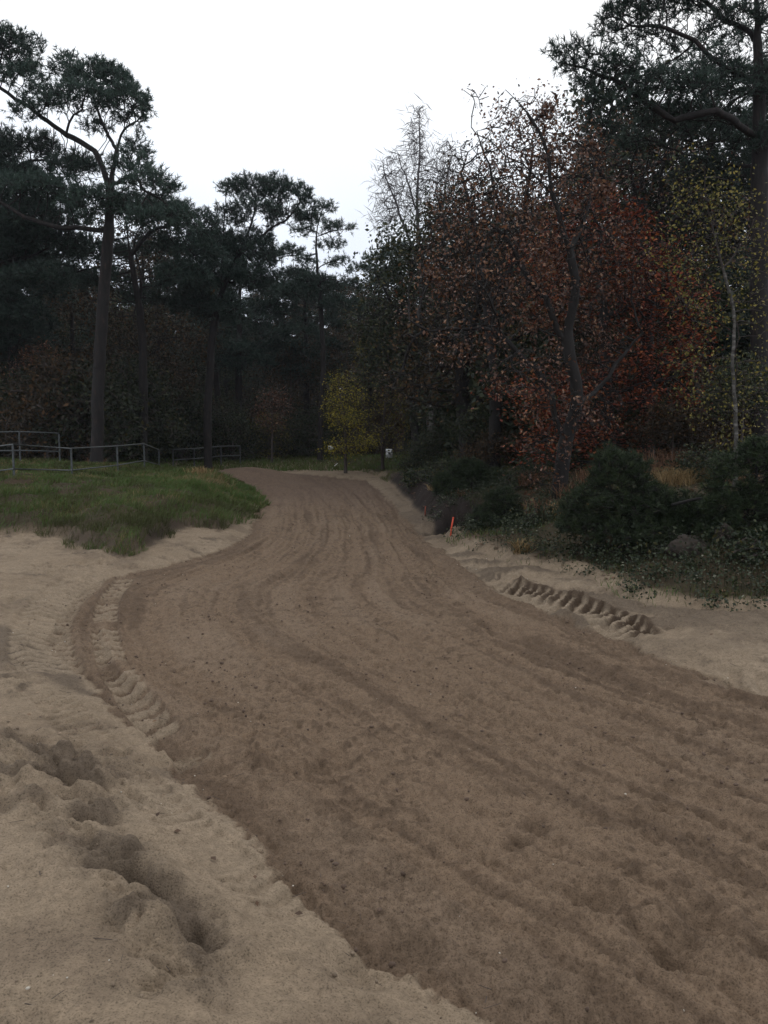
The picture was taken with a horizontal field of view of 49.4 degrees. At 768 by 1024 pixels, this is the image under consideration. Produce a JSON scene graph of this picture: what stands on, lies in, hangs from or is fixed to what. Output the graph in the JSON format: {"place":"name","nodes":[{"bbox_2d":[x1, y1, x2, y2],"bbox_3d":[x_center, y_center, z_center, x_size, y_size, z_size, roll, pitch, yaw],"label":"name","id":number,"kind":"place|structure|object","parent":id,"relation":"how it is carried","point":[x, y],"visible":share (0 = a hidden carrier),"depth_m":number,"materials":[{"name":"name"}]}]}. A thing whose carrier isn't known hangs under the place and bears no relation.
{"place":"outdoors","nodes":[
{"label":"outdoors","id":0,"kind":"place"},
{"bbox_2d":[147,451,446,470],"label":"grass","id":1,"kind":"structure","parent":0,"point":[303,463],"depth_m":37.32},
{"bbox_2d":[0,432,767,1023],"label":"ground","id":2,"kind":"structure","parent":0,"point":[150,876],"depth_m":3.80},
{"bbox_2d":[0,398,36,456],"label":"shrub","id":3,"kind":"object","parent":2,"relation":"on","point":[6,447],"visible":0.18,"depth_m":32.18,"materials":[{"name":"brown plant"}]},
{"bbox_2d":[0,365,60,456],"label":"shrub","id":4,"kind":"object","parent":2,"relation":"on","point":[14,379],"visible":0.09,"depth_m":34.12,"materials":[{"name":"brown plant"}]},
{"bbox_2d":[0,431,60,460],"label":"pipe fence","id":5,"kind":"object","parent":2,"relation":"on","point":[20,450],"visible":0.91,"depth_m":27.01,"materials":[{"name":"metal"}]},
{"bbox_2d":[0,136,63,325],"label":"pine tree","id":6,"kind":"object","parent":2,"relation":"on","point":[15,202],"visible":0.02,"depth_m":31.32,"materials":[{"name":"green plant"}]},
{"bbox_2d":[0,332,76,454],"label":"young tree","id":7,"kind":"object","parent":2,"relation":"on","point":[30,356],"visible":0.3,"depth_m":35.35,"materials":[{"name":"brown plant"}]},
{"bbox_2d":[0,261,80,372],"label":"pine tree","id":8,"kind":"object","parent":2,"relation":"on","point":[28,291],"visible":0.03,"depth_m":44.59,"materials":[{"name":"green plant"}]},
{"bbox_2d":[0,288,89,387],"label":"dark tree","id":9,"kind":"object","parent":2,"relation":"on","point":[59,343],"visible":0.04,"depth_m":51.09,"materials":[{"name":"green plant"}]},
{"bbox_2d":[0,206,97,452],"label":"pine tree","id":10,"kind":"object","parent":2,"relation":"on","point":[12,337],"visible":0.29,"depth_m":37.07,"materials":[{"name":"green plant"}]},
{"bbox_2d":[0,122,100,332],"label":"pine tree","id":11,"kind":"object","parent":2,"relation":"on","point":[28,240],"visible":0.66,"depth_m":27.71,"materials":[{"name":"green plant"}]},
{"bbox_2d":[0,345,128,461],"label":"shrub","id":12,"kind":"object","parent":2,"relation":"on","point":[30,414],"visible":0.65,"depth_m":29.29,"materials":[{"name":"brown plant"}]},
{"bbox_2d":[1,229,151,388],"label":"oak tree","id":13,"kind":"object","parent":2,"relation":"on","point":[73,350],"visible":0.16,"depth_m":42.91,"materials":[{"name":"green plant"}]},
{"bbox_2d":[0,443,159,475],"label":"pipe fence","id":14,"kind":"object","parent":2,"relation":"on","point":[71,460],"visible":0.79,"depth_m":20.82,"materials":[{"name":"metal"}]},
{"bbox_2d":[15,357,158,461],"bbox_3d":[-10.487,-3.264,30.262,4.339,4.703,4.296,1,6,10],"label":"shrub","id":15,"kind":"object","parent":2,"relation":"on","point":[118,415],"visible":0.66,"depth_m":29.46,"materials":[{"name":"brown plant"}]},
{"bbox_2d":[0,19,204,464],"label":"pine tree","id":16,"kind":"object","parent":2,"relation":"on","point":[103,68],"visible":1,"depth_m":25.58,"materials":[{"name":"green plant"}]},
{"bbox_2d":[45,179,218,415],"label":"oak tree","id":17,"kind":"object","parent":2,"relation":"on","point":[165,328],"visible":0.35,"depth_m":35.77,"materials":[{"name":"green plant"}]},
{"bbox_2d":[68,349,197,460],"bbox_3d":[-10.437,-3.728,33.423,4.955,5.424,5.004,-4,7,-34],"label":"shrub","id":18,"kind":"object","parent":2,"relation":"on","point":[156,393],"visible":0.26,"depth_m":33.18,"materials":[{"name":"brown plant"}]},
{"bbox_2d":[0,455,271,556],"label":"grass","id":19,"kind":"structure","parent":2,"relation":"on","point":[163,479],"depth_m":16.58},
{"bbox_2d":[41,186,230,463],"bbox_3d":[-9.474,-6.857,31.931,7.285,10.475,4.760,4,7,36],"label":"pine tree","id":20,"kind":"object","parent":2,"relation":"on","point":[185,273],"visible":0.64,"depth_m":31.25,"materials":[{"name":"green plant"}]},
{"bbox_2d":[106,299,182,376],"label":"dark tree","id":21,"kind":"object","parent":2,"relation":"on","point":[150,309],"visible":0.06,"depth_m":44.84,"materials":[{"name":"green plant"}]},
{"bbox_2d":[109,239,188,360],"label":"pine tree","id":22,"kind":"object","parent":2,"relation":"on","point":[153,295],"visible":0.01,"depth_m":57.65,"materials":[{"name":"green plant"}]},
{"bbox_2d":[115,357,203,456],"bbox_3d":[-11.267,-4.383,38.585,5.048,5.525,5.098,3,6,24],"label":"shrub","id":23,"kind":"object","parent":2,"relation":"on","point":[186,406],"visible":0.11,"depth_m":38.81,"materials":[{"name":"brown plant"}]},
{"bbox_2d":[87,255,232,419],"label":"tree","id":24,"kind":"object","parent":2,"relation":"on","point":[157,319],"visible":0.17,"depth_m":41.54,"materials":[{"name":"green plant"}]},
{"bbox_2d":[168,325,206,401],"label":"dark tree","id":25,"kind":"object","parent":2,"relation":"on","point":[192,363],"visible":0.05,"depth_m":63.47,"materials":[{"name":"green plant"}]},
{"bbox_2d":[172,445,240,465],"bbox_3d":[-7.651,-2.213,36.005,0.293,1.233,4.563,3,7,27],"label":"pipe fence","id":26,"kind":"object","parent":2,"relation":"on","point":[194,458],"visible":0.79,"depth_m":35.80,"materials":[{"name":"metal"}]},
{"bbox_2d":[156,224,263,401],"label":"pine tree","id":27,"kind":"object","parent":2,"relation":"on","point":[216,385],"visible":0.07,"depth_m":51.60,"materials":[{"name":"green plant"}]},
{"bbox_2d":[189,316,265,415],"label":"dark tree","id":28,"kind":"object","parent":2,"relation":"on","point":[224,375],"visible":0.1,"depth_m":61.08,"materials":[{"name":"green plant"}]},
{"bbox_2d":[177,238,299,451],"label":"pine tree","id":29,"kind":"object","parent":2,"relation":"on","point":[229,358],"visible":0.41,"depth_m":44.46,"materials":[{"name":"green plant"}]},
{"bbox_2d":[162,168,325,469],"bbox_3d":[-5.575,-7.620,33.382,5.768,12.005,4.934,-4,7,-37],"label":"pine tree","id":30,"kind":"object","parent":2,"relation":"on","point":[271,184],"visible":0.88,"depth_m":32.85,"materials":[{"name":"green plant"}]},
{"bbox_2d":[80,307,416,435],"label":"woodland","id":31,"kind":"object","parent":2,"relation":"on","point":[327,386],"depth_m":90.21,"materials":[{"name":"green plant"}]},
{"bbox_2d":[245,383,296,462],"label":"young tree","id":32,"kind":"object","parent":2,"relation":"on","point":[273,411],"visible":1,"depth_m":38.68,"materials":[{"name":"red plant"}]},
{"bbox_2d":[242,395,299,454],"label":"shrub","id":33,"kind":"object","parent":2,"relation":"on","point":[254,417],"visible":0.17,"depth_m":47.14,"materials":[{"name":"brown plant"}]},
{"bbox_2d":[244,408,299,459],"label":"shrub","id":34,"kind":"object","parent":2,"relation":"on","point":[269,443],"visible":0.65,"depth_m":41.68,"materials":[{"name":"plant"}]},
{"bbox_2d":[242,380,317,451],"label":"shrub","id":35,"kind":"object","parent":2,"relation":"on","point":[259,401],"visible":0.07,"depth_m":49.79,"materials":[{"name":"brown plant"}]},
{"bbox_2d":[251,408,310,458],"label":"shrub","id":36,"kind":"object","parent":2,"relation":"on","point":[297,444],"visible":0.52,"depth_m":42.62,"materials":[{"name":"green plant"}]},
{"bbox_2d":[244,289,328,394],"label":"pine tree","id":37,"kind":"object","parent":2,"relation":"on","point":[252,294],"visible":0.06,"depth_m":65.35,"materials":[{"name":"green plant"}]},
{"bbox_2d":[225,265,352,415],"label":"tree","id":38,"kind":"object","parent":2,"relation":"on","point":[272,375],"visible":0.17,"depth_m":53.35,"materials":[{"name":"green plant"}]},
{"bbox_2d":[255,337,329,424],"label":"young tree","id":39,"kind":"object","parent":2,"relation":"on","point":[289,375],"visible":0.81,"depth_m":45.37,"materials":[{"name":"brown plant"}]},
{"bbox_2d":[242,265,363,453],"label":"pine tree","id":40,"kind":"object","parent":2,"relation":"on","point":[305,328],"visible":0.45,"depth_m":45.95,"materials":[{"name":"green plant"}]},
{"bbox_2d":[283,402,341,457],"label":"shrub","id":41,"kind":"object","parent":2,"relation":"on","point":[310,423],"visible":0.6,"depth_m":44.79,"materials":[{"name":"green plant"}]},
{"bbox_2d":[268,285,366,419],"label":"oak tree","id":42,"kind":"object","parent":2,"relation":"on","point":[309,307],"visible":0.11,"depth_m":58.48,"materials":[{"name":"green plant"}]},
{"bbox_2d":[272,197,368,461],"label":"pine tree","id":43,"kind":"object","parent":2,"relation":"on","point":[304,282],"visible":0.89,"depth_m":38.90,"materials":[{"name":"green plant"}]},
{"bbox_2d":[323,409,366,453],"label":"shrub","id":44,"kind":"object","parent":2,"relation":"on","point":[347,430],"visible":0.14,"depth_m":47.81,"materials":[{"name":"green plant"}]},
{"bbox_2d":[315,364,384,472],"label":"maple tree","id":45,"kind":"object","parent":2,"relation":"on","point":[346,438],"visible":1,"depth_m":30.75,"materials":[{"name":"yellow plant"}]},
{"bbox_2d":[312,287,402,438],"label":"oak tree","id":46,"kind":"object","parent":2,"relation":"on","point":[350,360],"visible":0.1,"depth_m":60.06,"materials":[{"name":"green plant"}]},
{"bbox_2d":[314,274,414,449],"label":"oak tree","id":47,"kind":"object","parent":2,"relation":"on","point":[371,392],"visible":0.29,"depth_m":45.91,"materials":[{"name":"green plant"}]},
{"bbox_2d":[323,260,415,386],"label":"pine tree","id":48,"kind":"object","parent":2,"relation":"on","point":[349,267],"visible":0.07,"depth_m":65.20,"materials":[{"name":"green plant"}]},
{"bbox_2d":[1,535,747,1023],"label":"sand crumbs","id":49,"kind":"object","parent":2,"relation":"on","point":[207,843],"visible":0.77,"depth_m":3.11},
{"bbox_2d":[349,405,409,455],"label":"shrub","id":50,"kind":"object","parent":2,"relation":"on","point":[377,449],"visible":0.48,"depth_m":44.07,"materials":[{"name":"green plant"}]},
{"bbox_2d":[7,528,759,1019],"bbox_3d":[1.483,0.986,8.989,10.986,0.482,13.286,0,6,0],"label":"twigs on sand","id":51,"kind":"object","parent":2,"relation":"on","point":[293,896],"visible":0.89,"depth_m":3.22,"materials":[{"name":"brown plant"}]},
{"bbox_2d":[346,336,421,469],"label":"maple tree","id":52,"kind":"object","parent":2,"relation":"on","point":[384,425],"visible":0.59,"depth_m":32.84,"materials":[{"name":"brown plant"}]},
{"bbox_2d":[3,454,767,602],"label":"fallen leaves","id":53,"kind":"object","parent":2,"relation":"on","point":[526,530],"visible":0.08,"depth_m":12.46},
{"bbox_2d":[347,275,428,450],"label":"oak tree","id":54,"kind":"object","parent":2,"relation":"on","point":[376,361],"visible":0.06,"depth_m":49.62,"materials":[{"name":"green plant"}]},
{"bbox_2d":[360,240,438,441],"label":"pine tree","id":55,"kind":"object","parent":2,"relation":"on","point":[363,257],"visible":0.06,"depth_m":51.78,"materials":[{"name":"green plant"}]},
{"bbox_2d":[48,505,767,1018],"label":"soil clods","id":56,"kind":"object","parent":2,"relation":"on","point":[402,873],"visible":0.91,"depth_m":5.54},
{"bbox_2d":[370,242,446,430],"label":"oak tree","id":57,"kind":"object","parent":2,"relation":"on","point":[407,346],"visible":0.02,"depth_m":44.04,"materials":[{"name":"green plant"}]},
{"bbox_2d":[360,94,473,428],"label":"birch tree","id":58,"kind":"object","parent":2,"relation":"on","point":[417,185],"visible":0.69,"depth_m":34.56,"materials":[{"name":"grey plant"}]},
{"bbox_2d":[392,449,444,473],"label":"shrub","id":59,"kind":"object","parent":2,"relation":"on","point":[409,463],"visible":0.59,"depth_m":25.86,"materials":[{"name":"green plant"}]},
{"bbox_2d":[408,320,446,456],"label":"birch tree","id":60,"kind":"object","parent":2,"relation":"on","point":[432,417],"visible":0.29,"depth_m":26.67,"materials":[{"name":"brown plant"}]},
{"bbox_2d":[399,418,458,467],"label":"shrub","id":61,"kind":"object","parent":2,"relation":"on","point":[423,447],"visible":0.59,"depth_m":23.79,"materials":[{"name":"green plant"}]},
{"bbox_2d":[399,449,463,493],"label":"shrub","id":62,"kind":"object","parent":2,"relation":"on","point":[410,479],"visible":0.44,"depth_m":20.92,"materials":[{"name":"green plant"}]},
{"bbox_2d":[337,160,529,466],"bbox_3d":[2.081,-6.952,29.720,7.460,10.941,4.408,-2,6,-18],"label":"dark tree","id":63,"kind":"object","parent":2,"relation":"on","point":[381,273],"visible":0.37,"depth_m":29.21,"materials":[{"name":"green plant"}]},
{"bbox_2d":[370,197,547,460],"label":"oak tree","id":64,"kind":"object","parent":2,"relation":"on","point":[460,378],"visible":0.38,"depth_m":21.55,"materials":[{"name":"brown plant"}]},
{"bbox_2d":[428,455,507,496],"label":"young pine","id":65,"kind":"object","parent":2,"relation":"on","point":[466,468],"visible":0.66,"depth_m":17.30,"materials":[{"name":"green plant"}]},
{"bbox_2d":[419,216,543,448],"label":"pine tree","id":66,"kind":"object","parent":2,"relation":"on","point":[469,305],"visible":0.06,"depth_m":26.95,"materials":[{"name":"green plant"}]},
{"bbox_2d":[414,319,568,462],"bbox_3d":[3.030,-2.937,23.026,4.346,4.710,4.304,-2,6,-19],"label":"shrub","id":67,"kind":"object","parent":2,"relation":"on","point":[451,411],"visible":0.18,"depth_m":22.70,"materials":[{"name":"red plant"}]},
{"bbox_2d":[402,96,587,469],"bbox_3d":[2.571,-5.251,19.559,4.439,8.720,2.382,0,6,0],"label":"oak tree","id":68,"kind":"object","parent":2,"relation":"on","point":[494,422],"visible":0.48,"depth_m":19.41,"materials":[{"name":"brown plant"}]},
{"bbox_2d":[464,483,528,530],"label":"young pine","id":69,"kind":"object","parent":2,"relation":"on","point":[509,500],"visible":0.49,"depth_m":13.54,"materials":[{"name":"green plant"}]},
{"bbox_2d":[479,460,549,503],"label":"shrub","id":70,"kind":"object","parent":2,"relation":"on","point":[514,482],"visible":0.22,"depth_m":15.95,"materials":[{"name":"green plant"}]},
{"bbox_2d":[503,535,543,554],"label":"grass tuft","id":71,"kind":"object","parent":2,"relation":"on","point":[516,550],"visible":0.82,"depth_m":11.38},
{"bbox_2d":[394,78,663,502],"bbox_3d":[2.807,-3.703,13.914,4.839,7.147,3.072,-2,6,-22],"label":"oak tree","id":72,"kind":"object","parent":2,"relation":"on","point":[579,400],"visible":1,"depth_m":13.79,"materials":[{"name":"brown plant"}]},
{"bbox_2d":[501,490,556,530],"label":"shrub","id":73,"kind":"object","parent":2,"relation":"on","point":[528,509],"visible":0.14,"depth_m":13.00,"materials":[{"name":"green plant"}]},
{"bbox_2d":[462,171,607,350],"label":"oak tree","id":74,"kind":"object","parent":2,"relation":"on","point":[534,238],"visible":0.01,"depth_m":28.07,"materials":[{"name":"brown plant"}]},
{"bbox_2d":[511,436,589,475],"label":"shrub","id":75,"kind":"object","parent":2,"relation":"on","point":[550,464],"visible":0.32,"depth_m":16.93,"materials":[{"name":"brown plant"}]},
{"bbox_2d":[503,175,628,429],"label":"birch tree","id":76,"kind":"object","parent":2,"relation":"on","point":[558,273],"visible":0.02,"depth_m":22.81,"materials":[{"name":"brown plant"}]},
{"bbox_2d":[462,280,703,464],"bbox_3d":[4.384,-2.801,19.637,4.895,5.306,4.847,-2,6,-22],"label":"shrub","id":77,"kind":"object","parent":2,"relation":"on","point":[539,345],"visible":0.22,"depth_m":19.08,"materials":[{"name":"brown plant"}]},
{"bbox_2d":[420,463,767,611],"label":"ground herbs","id":78,"kind":"object","parent":2,"relation":"on","point":[692,564],"visible":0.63,"depth_m":9.90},
{"bbox_2d":[470,166,732,475],"bbox_3d":[4.393,-3.620,16.371,4.837,6.310,4.829,2,6,15],"label":"beech tree","id":79,"kind":"object","parent":2,"relation":"on","point":[607,385],"visible":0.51,"depth_m":16.42,"materials":[{"name":"red plant"}]},
{"bbox_2d":[549,438,694,545],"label":"young pine","id":80,"kind":"object","parent":2,"relation":"on","point":[608,504],"visible":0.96,"depth_m":10.42,"materials":[{"name":"green plant"}]},
{"bbox_2d":[512,52,750,457],"bbox_3d":[6.756,-6.400,22.491,7.570,11.076,6.784,4,7,33],"label":"dark tree","id":81,"kind":"object","parent":2,"relation":"on","point":[644,200],"visible":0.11,"depth_m":21.46,"materials":[{"name":"green plant"}]},
{"bbox_2d":[593,518,681,563],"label":"shrub","id":82,"kind":"object","parent":2,"relation":"on","point":[644,544],"visible":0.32,"depth_m":10.19,"materials":[{"name":"green plant"}]},
{"bbox_2d":[534,97,750,464],"bbox_3d":[5.828,-4.890,18.122,5.353,7.954,2.528,0,6,0],"label":"oak tree","id":83,"kind":"object","parent":2,"relation":"on","point":[660,193],"visible":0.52,"depth_m":17.86,"materials":[{"name":"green plant"}]},
{"bbox_2d":[546,130,744,337],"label":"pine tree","id":84,"kind":"object","parent":2,"relation":"on","point":[594,196],"visible":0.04,"depth_m":30.72,"materials":[{"name":"green plant"}]},
{"bbox_2d":[542,131,749,362],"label":"oak tree","id":85,"kind":"object","parent":2,"relation":"on","point":[652,241],"visible":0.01,"depth_m":27.65,"materials":[{"name":"brown plant"}]},
{"bbox_2d":[538,0,767,467],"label":"pine tree","id":86,"kind":"object","parent":2,"relation":"on","point":[756,133],"visible":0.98,"depth_m":15.63,"materials":[{"name":"green plant"}]},
{"bbox_2d":[637,447,685,475],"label":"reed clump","id":87,"kind":"object","parent":2,"relation":"on","point":[662,455],"visible":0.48,"depth_m":14.77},
{"bbox_2d":[578,152,749,408],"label":"dark tree","id":88,"kind":"object","parent":2,"relation":"on","point":[684,248],"visible":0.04,"depth_m":23.72,"materials":[{"name":"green plant"}]},
{"bbox_2d":[648,466,702,486],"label":"grass tuft","id":89,"kind":"object","parent":2,"relation":"on","point":[681,476],"visible":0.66,"depth_m":13.45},
{"bbox_2d":[623,391,727,464],"bbox_3d":[5.500,-1.496,16.020,2.159,1.648,1.534,0,6,0],"label":"shrub","id":90,"kind":"object","parent":2,"relation":"on","point":[672,431],"visible":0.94,"depth_m":15.87,"materials":[{"name":"green plant"}]},
{"bbox_2d":[648,488,716,540],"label":"young pine","id":91,"kind":"object","parent":2,"relation":"on","point":[692,507],"visible":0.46,"depth_m":10.41,"materials":[{"name":"green plant"}]},
{"bbox_2d":[602,30,767,425],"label":"pine tree","id":92,"kind":"object","parent":2,"relation":"on","point":[691,54],"visible":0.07,"depth_m":22.74,"materials":[{"name":"green plant"}]},
{"bbox_2d":[665,534,706,559],"bbox_3d":[3.593,0.442,9.805,0.552,0.362,0.460,0,6,0],"label":"boulder","id":93,"kind":"object","parent":2,"relation":"on","point":[677,544],"visible":0.55,"depth_m":9.67,"materials":[{"name":"stone"}]},
{"bbox_2d":[632,356,746,454],"bbox_3d":[8.410,-2.482,22.421,3.312,3.434,3.409,0,6,-2],"label":"shrub","id":94,"kind":"object","parent":2,"relation":"on","point":[715,422],"visible":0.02,"depth_m":21.97,"materials":[{"name":"red plant"}]},
{"bbox_2d":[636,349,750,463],"bbox_3d":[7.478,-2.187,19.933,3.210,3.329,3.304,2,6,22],"label":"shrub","id":95,"kind":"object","parent":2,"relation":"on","point":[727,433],"visible":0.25,"depth_m":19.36,"materials":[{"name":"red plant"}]},
{"bbox_2d":[629,142,767,486],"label":"birch tree","id":96,"kind":"object","parent":2,"relation":"on","point":[735,428],"visible":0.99,"depth_m":12.33,"materials":[{"name":"yellow plant"}]},
{"bbox_2d":[656,438,761,483],"bbox_3d":[5.559,-0.722,14.091,2.119,1.068,1.332,-2,6,-22],"label":"shrub","id":97,"kind":"object","parent":2,"relation":"on","point":[687,463],"visible":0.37,"depth_m":13.93,"materials":[{"name":"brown plant"}]},
{"bbox_2d":[663,96,767,447],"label":"dark tree","id":98,"kind":"object","parent":2,"relation":"on","point":[739,322],"visible":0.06,"depth_m":22.63,"materials":[{"name":"green plant"}]},
{"bbox_2d":[691,514,758,561],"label":"shrub","id":99,"kind":"object","parent":2,"relation":"on","point":[718,540],"visible":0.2,"depth_m":9.61,"materials":[{"name":"green plant"}]},
{"bbox_2d":[689,346,767,444],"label":"tree","id":100,"kind":"object","parent":2,"relation":"on","point":[740,366],"visible":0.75,"depth_m":14.80,"materials":[{"name":"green plant"}]},
{"bbox_2d":[693,432,767,540],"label":"young pine","id":101,"kind":"object","parent":2,"relation":"on","point":[721,492],"visible":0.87,"depth_m":9.91,"materials":[{"name":"green plant"}]},
{"bbox_2d":[703,0,767,356],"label":"pine tree","id":102,"kind":"object","parent":2,"relation":"on","point":[741,36],"visible":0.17,"depth_m":21.25,"materials":[{"name":"green plant"}]},
{"bbox_2d":[715,505,767,569],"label":"shrub","id":103,"kind":"object","parent":2,"relation":"on","point":[761,545],"visible":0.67,"depth_m":9.23,"materials":[{"name":"green plant"}]},
{"bbox_2d":[0,0,767,335],"label":"sky","id":104,"kind":"structure","parent":0,"point":[310,90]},
{"bbox_2d":[47,467,767,1023],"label":"sand track","id":105,"kind":"structure","parent":0,"point":[661,925],"depth_m":4.82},
{"bbox_2d":[15,534,749,919],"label":"scattered leaves","id":106,"kind":"object","parent":105,"relation":"on","point":[299,912],"visible":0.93,"depth_m":4.03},
{"bbox_2d":[359,457,767,610],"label":"verge grass","id":107,"kind":"structure","parent":0,"point":[395,470],"depth_m":12.10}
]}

